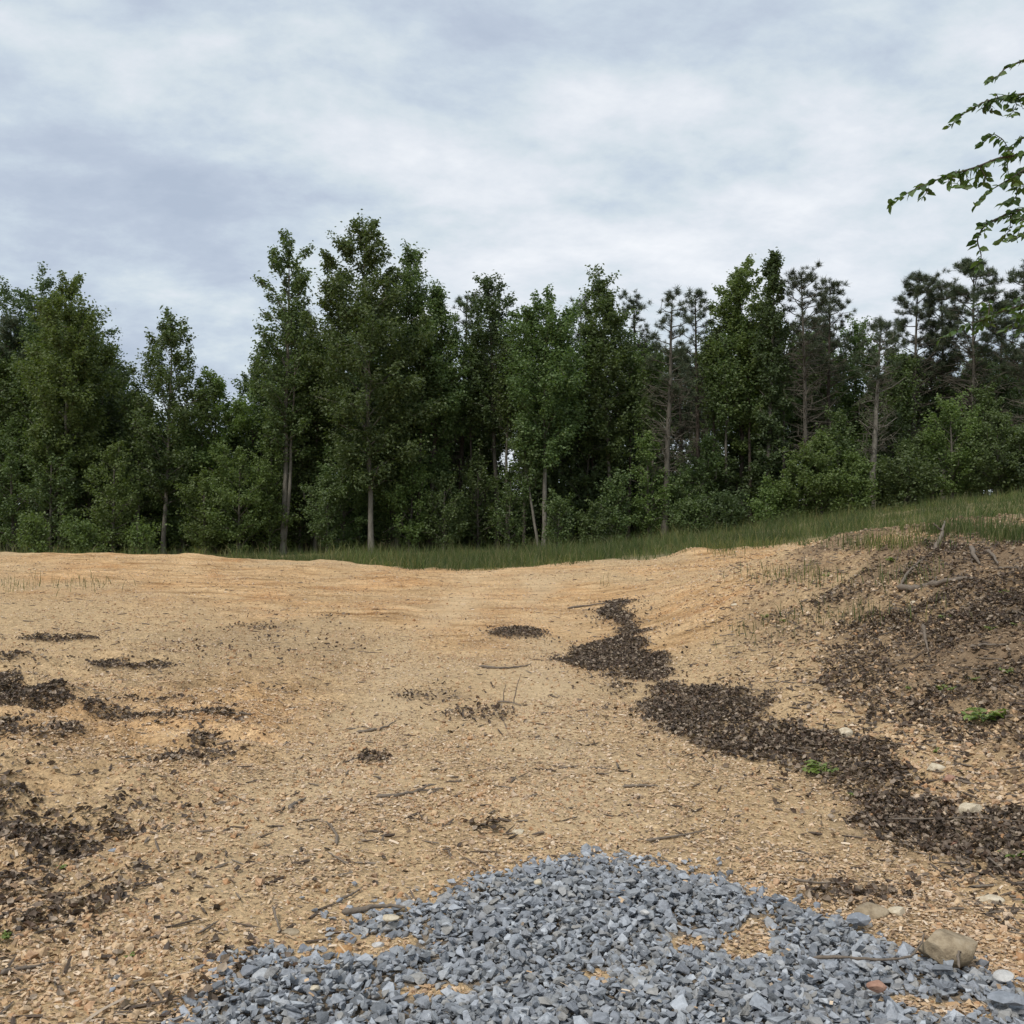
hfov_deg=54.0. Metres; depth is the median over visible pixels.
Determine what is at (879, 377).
pine tree
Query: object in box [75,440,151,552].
sapling
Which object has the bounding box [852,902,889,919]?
rock
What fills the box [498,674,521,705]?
twig
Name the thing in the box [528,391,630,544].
forest shrub
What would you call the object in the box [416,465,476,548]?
sapling
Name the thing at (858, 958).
twig
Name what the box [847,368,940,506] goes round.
forest shrub
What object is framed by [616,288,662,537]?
pine tree
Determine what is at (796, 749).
twig
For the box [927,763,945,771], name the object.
rock
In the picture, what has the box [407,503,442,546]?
forest shrub
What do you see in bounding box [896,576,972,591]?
fallen branch
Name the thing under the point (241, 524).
sapling
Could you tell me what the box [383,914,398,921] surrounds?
rock
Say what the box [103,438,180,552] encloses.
sapling
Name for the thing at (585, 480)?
sapling
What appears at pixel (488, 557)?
grass
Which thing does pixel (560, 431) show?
slim tree
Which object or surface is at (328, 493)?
sapling
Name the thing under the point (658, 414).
forest tree
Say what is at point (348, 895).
twig
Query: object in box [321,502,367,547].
forest shrub
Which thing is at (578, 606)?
stick
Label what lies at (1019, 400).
forest tree
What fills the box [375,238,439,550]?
tall tree
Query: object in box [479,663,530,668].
stick
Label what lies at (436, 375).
slim tree
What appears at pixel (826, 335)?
forest pine
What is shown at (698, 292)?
pine tree
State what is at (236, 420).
broadleaf tree
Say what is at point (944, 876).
twig fragments
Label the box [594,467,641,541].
sapling
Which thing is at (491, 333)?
broadleaf tree
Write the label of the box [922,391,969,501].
forest shrub
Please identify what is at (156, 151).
sky
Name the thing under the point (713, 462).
sapling
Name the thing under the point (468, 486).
forest shrub
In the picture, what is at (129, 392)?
broadleaf tree
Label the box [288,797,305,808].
bark strip
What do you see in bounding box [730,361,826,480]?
forest tree
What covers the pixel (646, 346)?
forest pine
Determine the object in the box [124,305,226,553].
broadleaf tree
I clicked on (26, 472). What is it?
broadleaf tree
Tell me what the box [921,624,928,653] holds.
root stub
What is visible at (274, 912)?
twig
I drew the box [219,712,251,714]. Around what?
twig
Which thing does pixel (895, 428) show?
sapling
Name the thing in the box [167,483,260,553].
forest shrub
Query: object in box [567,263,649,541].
broadleaf tree
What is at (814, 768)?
seedling
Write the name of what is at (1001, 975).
rock
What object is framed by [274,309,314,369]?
forest pine
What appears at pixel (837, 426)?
sapling
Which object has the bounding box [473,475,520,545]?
forest shrub
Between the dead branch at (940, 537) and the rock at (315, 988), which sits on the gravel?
the rock at (315, 988)
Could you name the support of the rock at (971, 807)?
on the ground at (332, 581)
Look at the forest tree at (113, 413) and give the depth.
47.26 m
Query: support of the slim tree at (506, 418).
on the ground at (332, 581)
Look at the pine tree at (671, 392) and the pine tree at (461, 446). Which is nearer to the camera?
the pine tree at (671, 392)
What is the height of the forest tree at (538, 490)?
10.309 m
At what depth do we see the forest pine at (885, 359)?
52.24 m
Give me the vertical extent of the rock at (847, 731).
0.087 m
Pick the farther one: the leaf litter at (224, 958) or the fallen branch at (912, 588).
the fallen branch at (912, 588)
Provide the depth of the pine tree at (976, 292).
44.90 m
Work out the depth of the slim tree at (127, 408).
44.92 m
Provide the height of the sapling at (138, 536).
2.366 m
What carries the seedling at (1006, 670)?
on the ground at (332, 581)
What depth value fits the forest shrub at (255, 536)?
49.91 m
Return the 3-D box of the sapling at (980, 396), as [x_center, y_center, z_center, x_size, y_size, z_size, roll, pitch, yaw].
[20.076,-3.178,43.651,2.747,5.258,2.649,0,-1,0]
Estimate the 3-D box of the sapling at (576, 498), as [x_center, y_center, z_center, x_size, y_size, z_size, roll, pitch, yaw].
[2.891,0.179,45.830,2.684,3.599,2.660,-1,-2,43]
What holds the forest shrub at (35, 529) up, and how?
on the ground at (332, 581)
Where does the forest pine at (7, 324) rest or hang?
on the ground at (332, 581)
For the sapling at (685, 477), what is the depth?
42.80 m
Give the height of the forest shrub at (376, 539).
5.241 m
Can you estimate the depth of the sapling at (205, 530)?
42.75 m
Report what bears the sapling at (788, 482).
on the ground at (332, 581)
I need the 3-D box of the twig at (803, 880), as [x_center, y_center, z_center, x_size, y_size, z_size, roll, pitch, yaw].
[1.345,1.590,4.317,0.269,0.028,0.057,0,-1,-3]
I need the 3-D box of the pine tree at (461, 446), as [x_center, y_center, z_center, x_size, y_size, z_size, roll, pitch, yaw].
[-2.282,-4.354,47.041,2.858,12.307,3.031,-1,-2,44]
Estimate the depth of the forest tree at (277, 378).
52.61 m
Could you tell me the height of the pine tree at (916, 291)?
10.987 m
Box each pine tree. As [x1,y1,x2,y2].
[249,345,281,549]
[444,292,487,542]
[568,292,590,475]
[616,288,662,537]
[637,285,700,534]
[672,285,720,487]
[773,258,843,504]
[798,274,868,461]
[850,315,905,506]
[881,269,953,501]
[917,280,971,499]
[929,256,1020,495]
[965,297,1023,494]
[984,258,1023,435]
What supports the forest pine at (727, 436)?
on the ground at (332, 581)
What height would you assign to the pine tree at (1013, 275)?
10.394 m
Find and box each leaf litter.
[0,620,312,960]
[5,584,1023,950]
[56,904,352,1023]
[534,594,1023,896]
[709,536,1023,770]
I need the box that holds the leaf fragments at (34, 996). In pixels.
[0,518,1023,1023]
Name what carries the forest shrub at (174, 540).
on the ground at (332, 581)
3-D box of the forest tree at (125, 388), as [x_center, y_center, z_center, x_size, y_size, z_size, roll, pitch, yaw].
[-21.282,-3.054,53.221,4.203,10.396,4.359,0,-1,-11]
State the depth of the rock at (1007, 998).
3.15 m
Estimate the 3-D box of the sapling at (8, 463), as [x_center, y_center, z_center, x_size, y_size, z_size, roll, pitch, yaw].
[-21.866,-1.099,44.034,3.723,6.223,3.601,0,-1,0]
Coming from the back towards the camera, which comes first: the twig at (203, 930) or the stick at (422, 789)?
the stick at (422, 789)
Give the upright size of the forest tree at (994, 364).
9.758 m
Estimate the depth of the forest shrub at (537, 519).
50.28 m
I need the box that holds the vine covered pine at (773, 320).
[745,247,796,510]
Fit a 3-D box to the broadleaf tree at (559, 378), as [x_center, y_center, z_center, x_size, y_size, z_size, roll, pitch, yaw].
[1.418,-4.033,43.239,4.343,11.430,5.180,0,-1,0]
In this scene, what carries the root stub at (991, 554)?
on the ground at (332, 581)
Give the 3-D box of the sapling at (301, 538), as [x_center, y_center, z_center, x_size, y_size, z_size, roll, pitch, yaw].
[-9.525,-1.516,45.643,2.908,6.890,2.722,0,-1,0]
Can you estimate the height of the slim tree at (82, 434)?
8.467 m
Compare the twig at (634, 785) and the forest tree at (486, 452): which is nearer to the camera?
the twig at (634, 785)
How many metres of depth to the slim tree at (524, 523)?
46.45 m
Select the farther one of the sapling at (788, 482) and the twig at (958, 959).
the sapling at (788, 482)
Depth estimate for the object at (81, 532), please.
38.81 m
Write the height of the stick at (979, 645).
0.044 m
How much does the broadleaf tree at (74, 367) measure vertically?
12.804 m
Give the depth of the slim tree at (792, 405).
45.93 m
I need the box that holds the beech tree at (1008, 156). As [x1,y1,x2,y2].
[886,59,1023,345]
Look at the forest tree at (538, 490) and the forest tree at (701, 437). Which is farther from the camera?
the forest tree at (701, 437)
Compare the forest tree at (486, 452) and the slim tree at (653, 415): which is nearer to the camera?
the slim tree at (653, 415)
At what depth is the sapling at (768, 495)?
40.29 m
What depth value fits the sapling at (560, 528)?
41.88 m
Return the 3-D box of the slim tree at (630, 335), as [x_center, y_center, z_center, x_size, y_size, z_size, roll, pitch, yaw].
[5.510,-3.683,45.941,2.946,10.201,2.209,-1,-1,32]
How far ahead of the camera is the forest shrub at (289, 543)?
47.56 m
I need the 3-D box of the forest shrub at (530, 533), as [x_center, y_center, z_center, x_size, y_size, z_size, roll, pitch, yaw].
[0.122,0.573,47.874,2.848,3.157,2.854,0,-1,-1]
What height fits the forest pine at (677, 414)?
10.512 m
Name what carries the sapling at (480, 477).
on the ground at (332, 581)
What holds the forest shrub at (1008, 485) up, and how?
on the ground at (332, 581)
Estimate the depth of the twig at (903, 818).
5.29 m
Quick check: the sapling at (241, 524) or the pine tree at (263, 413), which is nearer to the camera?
the sapling at (241, 524)
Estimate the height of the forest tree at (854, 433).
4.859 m
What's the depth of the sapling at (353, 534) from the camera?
44.38 m
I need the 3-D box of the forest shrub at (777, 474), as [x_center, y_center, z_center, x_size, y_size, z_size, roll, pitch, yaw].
[11.849,-1.898,48.295,4.268,7.018,4.277,-1,-2,39]
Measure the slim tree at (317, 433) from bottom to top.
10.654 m
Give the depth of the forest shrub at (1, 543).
51.68 m
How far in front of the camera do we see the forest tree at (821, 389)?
48.12 m
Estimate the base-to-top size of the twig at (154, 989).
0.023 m
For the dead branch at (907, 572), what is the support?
on the ground at (332, 581)
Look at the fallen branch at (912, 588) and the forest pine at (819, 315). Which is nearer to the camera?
the fallen branch at (912, 588)
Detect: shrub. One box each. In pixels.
[0,508,31,552]
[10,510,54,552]
[14,502,56,552]
[44,505,81,551]
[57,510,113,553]
[59,460,109,550]
[78,495,133,552]
[120,487,177,552]
[157,494,179,550]
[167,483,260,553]
[227,471,281,550]
[247,483,322,549]
[260,486,312,551]
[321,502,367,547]
[332,465,377,546]
[346,471,446,547]
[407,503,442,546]
[422,494,464,546]
[437,458,500,516]
[439,497,504,547]
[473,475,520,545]
[490,494,541,547]
[513,475,538,541]
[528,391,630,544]
[530,485,573,540]
[606,417,702,538]
[687,444,748,512]
[694,445,775,528]
[716,404,796,513]
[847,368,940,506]
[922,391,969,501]
[988,452,1020,494]
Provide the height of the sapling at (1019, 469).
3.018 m
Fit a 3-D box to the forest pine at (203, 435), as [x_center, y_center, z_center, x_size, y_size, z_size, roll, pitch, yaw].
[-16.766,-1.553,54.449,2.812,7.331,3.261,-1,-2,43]
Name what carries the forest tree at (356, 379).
on the ground at (332, 581)
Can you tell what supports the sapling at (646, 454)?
on the ground at (332, 581)
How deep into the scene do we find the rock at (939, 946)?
3.48 m
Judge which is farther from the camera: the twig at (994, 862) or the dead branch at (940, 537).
the dead branch at (940, 537)
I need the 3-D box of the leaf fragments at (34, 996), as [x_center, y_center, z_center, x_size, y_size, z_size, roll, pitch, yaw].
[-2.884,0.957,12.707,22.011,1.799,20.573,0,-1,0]
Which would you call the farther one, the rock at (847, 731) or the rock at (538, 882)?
the rock at (847, 731)
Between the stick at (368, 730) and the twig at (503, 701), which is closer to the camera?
the stick at (368, 730)
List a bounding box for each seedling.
[0,930,13,939]
[802,759,838,773]
[936,684,954,689]
[961,707,1007,721]
[998,850,1023,859]
[999,667,1013,672]
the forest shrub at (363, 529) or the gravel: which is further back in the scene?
the forest shrub at (363, 529)
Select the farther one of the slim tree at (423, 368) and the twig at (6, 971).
the slim tree at (423, 368)
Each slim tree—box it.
[57,383,108,538]
[109,373,161,548]
[300,329,340,552]
[401,300,442,550]
[408,335,462,550]
[454,332,495,548]
[483,326,537,549]
[507,343,540,544]
[542,358,593,537]
[578,340,616,497]
[609,327,654,539]
[624,331,678,537]
[690,308,744,516]
[699,330,753,491]
[731,298,766,525]
[760,318,812,518]
[874,343,929,437]
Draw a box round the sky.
[0,0,1023,509]
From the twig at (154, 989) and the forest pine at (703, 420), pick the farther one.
the forest pine at (703, 420)
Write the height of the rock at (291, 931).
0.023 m
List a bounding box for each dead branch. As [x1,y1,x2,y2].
[899,555,929,582]
[933,521,945,549]
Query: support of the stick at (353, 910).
on the gravel
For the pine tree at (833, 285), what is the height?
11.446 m
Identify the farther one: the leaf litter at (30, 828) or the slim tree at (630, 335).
the slim tree at (630, 335)
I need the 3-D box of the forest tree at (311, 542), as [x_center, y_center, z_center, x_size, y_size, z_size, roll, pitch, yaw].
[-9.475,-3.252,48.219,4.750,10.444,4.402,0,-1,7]
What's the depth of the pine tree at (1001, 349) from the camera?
49.83 m
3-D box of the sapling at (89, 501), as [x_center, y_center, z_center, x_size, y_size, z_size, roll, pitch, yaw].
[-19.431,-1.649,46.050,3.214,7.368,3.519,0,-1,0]
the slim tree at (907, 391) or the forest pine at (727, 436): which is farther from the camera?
the forest pine at (727, 436)
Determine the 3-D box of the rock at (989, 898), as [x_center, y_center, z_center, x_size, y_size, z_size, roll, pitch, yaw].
[2.073,1.682,4.359,0.086,0.038,0.102,1,-1,-31]
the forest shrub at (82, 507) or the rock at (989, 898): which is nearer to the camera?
the rock at (989, 898)
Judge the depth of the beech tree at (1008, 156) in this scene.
6.38 m
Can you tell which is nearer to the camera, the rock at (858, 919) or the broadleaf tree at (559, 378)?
the rock at (858, 919)
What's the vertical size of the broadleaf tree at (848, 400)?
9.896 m
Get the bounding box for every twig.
[0,961,54,974]
[150,985,162,1000]
[198,920,218,932]
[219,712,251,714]
[272,906,280,930]
[324,821,338,843]
[342,887,361,898]
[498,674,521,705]
[622,784,657,787]
[646,829,706,841]
[785,747,811,751]
[792,878,852,883]
[812,933,924,960]
[888,817,1023,821]
[956,950,982,967]
[988,857,1009,875]
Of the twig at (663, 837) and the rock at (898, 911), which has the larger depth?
the twig at (663, 837)
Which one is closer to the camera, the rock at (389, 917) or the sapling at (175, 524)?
the rock at (389, 917)
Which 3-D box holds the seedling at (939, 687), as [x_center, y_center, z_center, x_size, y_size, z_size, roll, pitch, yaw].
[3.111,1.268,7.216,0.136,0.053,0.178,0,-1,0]
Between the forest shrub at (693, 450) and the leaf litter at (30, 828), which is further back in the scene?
the forest shrub at (693, 450)
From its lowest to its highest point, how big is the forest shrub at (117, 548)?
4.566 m
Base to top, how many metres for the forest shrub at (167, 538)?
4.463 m
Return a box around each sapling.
[0,416,54,551]
[8,424,91,552]
[56,397,120,546]
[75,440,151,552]
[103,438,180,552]
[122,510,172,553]
[148,398,208,552]
[173,466,238,554]
[194,441,279,552]
[240,435,303,554]
[275,415,333,552]
[292,465,353,552]
[309,428,378,551]
[361,407,427,548]
[373,439,441,550]
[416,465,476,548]
[451,438,504,549]
[488,462,539,549]
[538,485,582,549]
[547,479,603,542]
[556,397,624,543]
[575,496,617,547]
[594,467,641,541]
[626,429,682,537]
[653,459,721,530]
[661,496,711,534]
[678,429,732,529]
[695,484,752,531]
[743,472,789,526]
[769,458,819,521]
[778,429,852,517]
[807,402,871,503]
[831,443,881,514]
[860,401,928,504]
[871,428,949,508]
[914,388,998,499]
[950,378,1009,496]
[955,409,1023,497]
[995,430,1023,491]
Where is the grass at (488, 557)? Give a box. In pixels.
[0,479,1023,648]
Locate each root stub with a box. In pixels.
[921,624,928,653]
[969,545,980,564]
[986,549,998,563]
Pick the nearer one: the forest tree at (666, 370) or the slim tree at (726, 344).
the slim tree at (726, 344)
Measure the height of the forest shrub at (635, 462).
6.866 m
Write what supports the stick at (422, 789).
on the ground at (332, 581)
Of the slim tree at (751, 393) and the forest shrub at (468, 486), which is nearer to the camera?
the slim tree at (751, 393)
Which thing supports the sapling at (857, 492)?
on the ground at (332, 581)
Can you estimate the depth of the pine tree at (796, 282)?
44.02 m
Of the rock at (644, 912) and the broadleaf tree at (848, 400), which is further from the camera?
the broadleaf tree at (848, 400)
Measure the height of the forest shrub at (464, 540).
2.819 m
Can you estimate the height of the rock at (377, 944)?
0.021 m
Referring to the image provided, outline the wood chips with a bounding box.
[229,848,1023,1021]
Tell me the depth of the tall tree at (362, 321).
42.48 m
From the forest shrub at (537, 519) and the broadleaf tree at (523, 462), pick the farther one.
the forest shrub at (537, 519)
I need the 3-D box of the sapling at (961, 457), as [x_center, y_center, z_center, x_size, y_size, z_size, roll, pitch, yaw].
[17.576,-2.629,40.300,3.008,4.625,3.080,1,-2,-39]
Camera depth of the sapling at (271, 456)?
43.78 m
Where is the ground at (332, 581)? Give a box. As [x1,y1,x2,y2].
[0,497,1023,1023]
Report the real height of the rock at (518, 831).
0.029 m
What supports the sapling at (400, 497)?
on the ground at (332, 581)
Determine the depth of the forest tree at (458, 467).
53.46 m
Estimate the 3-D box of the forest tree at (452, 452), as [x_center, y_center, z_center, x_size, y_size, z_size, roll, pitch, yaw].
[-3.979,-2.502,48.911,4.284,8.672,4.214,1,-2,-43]
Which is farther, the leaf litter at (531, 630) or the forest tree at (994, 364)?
the forest tree at (994, 364)
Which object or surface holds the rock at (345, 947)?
on the ground at (332, 581)
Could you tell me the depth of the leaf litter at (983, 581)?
8.20 m
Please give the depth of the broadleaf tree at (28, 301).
49.14 m
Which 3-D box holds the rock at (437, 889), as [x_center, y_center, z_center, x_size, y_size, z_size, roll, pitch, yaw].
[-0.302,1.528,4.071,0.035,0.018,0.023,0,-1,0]
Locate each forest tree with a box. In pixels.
[0,316,104,550]
[81,355,155,552]
[92,420,179,524]
[108,365,138,398]
[217,403,281,552]
[257,348,292,474]
[275,345,358,550]
[327,334,376,470]
[352,354,418,548]
[408,417,469,547]
[439,416,482,491]
[454,363,511,539]
[508,352,549,544]
[611,342,683,464]
[645,344,690,534]
[673,339,717,461]
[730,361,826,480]
[785,330,838,454]
[831,415,893,473]
[900,347,979,501]
[949,357,1023,494]
[956,357,996,496]
[988,353,1019,395]
[1005,376,1023,426]
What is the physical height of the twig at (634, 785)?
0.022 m
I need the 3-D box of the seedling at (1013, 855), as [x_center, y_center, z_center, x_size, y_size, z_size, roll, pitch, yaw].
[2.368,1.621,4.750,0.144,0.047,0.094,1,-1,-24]
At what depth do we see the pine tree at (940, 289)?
46.87 m
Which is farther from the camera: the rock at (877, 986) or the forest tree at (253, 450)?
the forest tree at (253, 450)
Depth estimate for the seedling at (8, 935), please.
3.50 m
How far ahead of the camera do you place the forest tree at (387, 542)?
46.90 m
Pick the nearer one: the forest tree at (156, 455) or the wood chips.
the wood chips
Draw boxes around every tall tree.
[244,228,321,554]
[298,209,447,550]
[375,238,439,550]
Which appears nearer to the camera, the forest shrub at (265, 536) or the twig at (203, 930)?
the twig at (203, 930)
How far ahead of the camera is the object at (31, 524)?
38.79 m
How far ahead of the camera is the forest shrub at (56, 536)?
52.81 m
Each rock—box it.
[280,928,298,935]
[310,985,319,990]
[336,945,351,952]
[372,942,384,947]
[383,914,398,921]
[433,887,441,891]
[512,829,523,834]
[534,879,542,884]
[640,909,649,914]
[839,727,852,735]
[846,912,870,925]
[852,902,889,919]
[866,980,886,992]
[888,906,905,916]
[918,929,977,967]
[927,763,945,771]
[942,774,955,782]
[958,802,982,815]
[975,894,1004,903]
[987,991,1023,1005]
[992,969,1013,982]
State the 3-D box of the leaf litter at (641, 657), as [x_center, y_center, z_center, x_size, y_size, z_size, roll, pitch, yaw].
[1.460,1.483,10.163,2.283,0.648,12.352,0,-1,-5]
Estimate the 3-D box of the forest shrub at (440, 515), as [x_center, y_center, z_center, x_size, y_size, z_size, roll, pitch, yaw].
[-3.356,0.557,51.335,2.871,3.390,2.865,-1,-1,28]
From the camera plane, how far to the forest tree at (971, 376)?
54.69 m
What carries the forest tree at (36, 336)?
on the ground at (332, 581)
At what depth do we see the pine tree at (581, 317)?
49.08 m
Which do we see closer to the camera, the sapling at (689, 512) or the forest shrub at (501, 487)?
the sapling at (689, 512)
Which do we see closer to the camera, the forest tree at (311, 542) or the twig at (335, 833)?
the twig at (335, 833)
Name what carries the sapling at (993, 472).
on the ground at (332, 581)
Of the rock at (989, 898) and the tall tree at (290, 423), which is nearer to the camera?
the rock at (989, 898)
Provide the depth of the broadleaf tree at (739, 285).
45.48 m
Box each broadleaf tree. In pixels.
[0,261,127,487]
[0,337,78,514]
[0,343,31,522]
[10,270,131,552]
[95,365,165,475]
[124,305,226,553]
[174,366,260,553]
[230,366,274,548]
[255,348,343,552]
[398,275,480,550]
[451,269,531,548]
[495,283,594,547]
[502,420,548,546]
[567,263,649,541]
[700,252,782,527]
[824,313,892,462]
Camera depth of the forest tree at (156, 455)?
47.66 m
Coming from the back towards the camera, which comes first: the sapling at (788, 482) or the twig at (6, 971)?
the sapling at (788, 482)
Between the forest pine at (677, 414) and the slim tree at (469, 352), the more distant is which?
the forest pine at (677, 414)
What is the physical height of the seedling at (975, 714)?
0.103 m
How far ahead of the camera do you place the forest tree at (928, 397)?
46.90 m
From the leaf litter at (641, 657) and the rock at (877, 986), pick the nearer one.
the rock at (877, 986)
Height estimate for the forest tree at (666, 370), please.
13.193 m
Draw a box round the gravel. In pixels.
[109,843,1023,1023]
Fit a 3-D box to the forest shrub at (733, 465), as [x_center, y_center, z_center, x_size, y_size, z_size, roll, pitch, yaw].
[10.104,-0.818,45.974,4.113,4.683,4.104,0,-1,-8]
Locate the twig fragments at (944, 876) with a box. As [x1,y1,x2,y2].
[0,514,1023,1023]
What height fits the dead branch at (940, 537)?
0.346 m
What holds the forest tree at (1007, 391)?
on the ground at (332, 581)
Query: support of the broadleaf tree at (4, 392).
on the ground at (332, 581)
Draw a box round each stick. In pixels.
[342,903,404,914]
[356,720,396,732]
[376,784,442,797]
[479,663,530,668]
[568,602,605,608]
[969,643,1006,647]
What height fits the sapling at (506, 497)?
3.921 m
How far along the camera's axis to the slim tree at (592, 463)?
46.01 m
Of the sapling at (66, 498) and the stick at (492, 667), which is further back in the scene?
the sapling at (66, 498)
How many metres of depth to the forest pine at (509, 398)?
52.80 m
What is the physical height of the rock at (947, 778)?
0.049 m
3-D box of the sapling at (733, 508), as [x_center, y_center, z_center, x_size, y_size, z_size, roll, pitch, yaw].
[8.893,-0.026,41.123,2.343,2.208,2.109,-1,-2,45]
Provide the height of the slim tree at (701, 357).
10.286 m
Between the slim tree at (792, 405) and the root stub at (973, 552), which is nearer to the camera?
the root stub at (973, 552)
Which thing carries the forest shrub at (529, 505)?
on the ground at (332, 581)
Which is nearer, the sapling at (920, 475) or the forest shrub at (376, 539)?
the sapling at (920, 475)
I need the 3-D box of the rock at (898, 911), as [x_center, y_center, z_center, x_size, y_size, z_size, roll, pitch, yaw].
[1.539,1.600,4.019,0.071,0.044,0.052,1,-1,-37]
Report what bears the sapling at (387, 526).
on the ground at (332, 581)
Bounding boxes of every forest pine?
[0,313,27,551]
[191,422,218,456]
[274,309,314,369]
[481,341,509,544]
[627,342,667,514]
[658,350,705,493]
[660,347,701,479]
[685,352,723,453]
[715,376,744,452]
[798,314,840,383]
[806,328,847,412]
[881,353,917,420]
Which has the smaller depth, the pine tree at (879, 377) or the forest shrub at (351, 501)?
the pine tree at (879, 377)
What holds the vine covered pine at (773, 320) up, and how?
on the ground at (332, 581)
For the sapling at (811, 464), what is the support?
on the ground at (332, 581)
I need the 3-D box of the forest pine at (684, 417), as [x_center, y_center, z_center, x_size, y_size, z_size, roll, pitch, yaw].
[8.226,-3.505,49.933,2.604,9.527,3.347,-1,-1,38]
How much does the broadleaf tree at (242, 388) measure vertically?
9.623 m
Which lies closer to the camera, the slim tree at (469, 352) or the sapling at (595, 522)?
the sapling at (595, 522)
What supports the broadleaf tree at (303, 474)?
on the ground at (332, 581)
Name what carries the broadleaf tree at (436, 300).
on the ground at (332, 581)

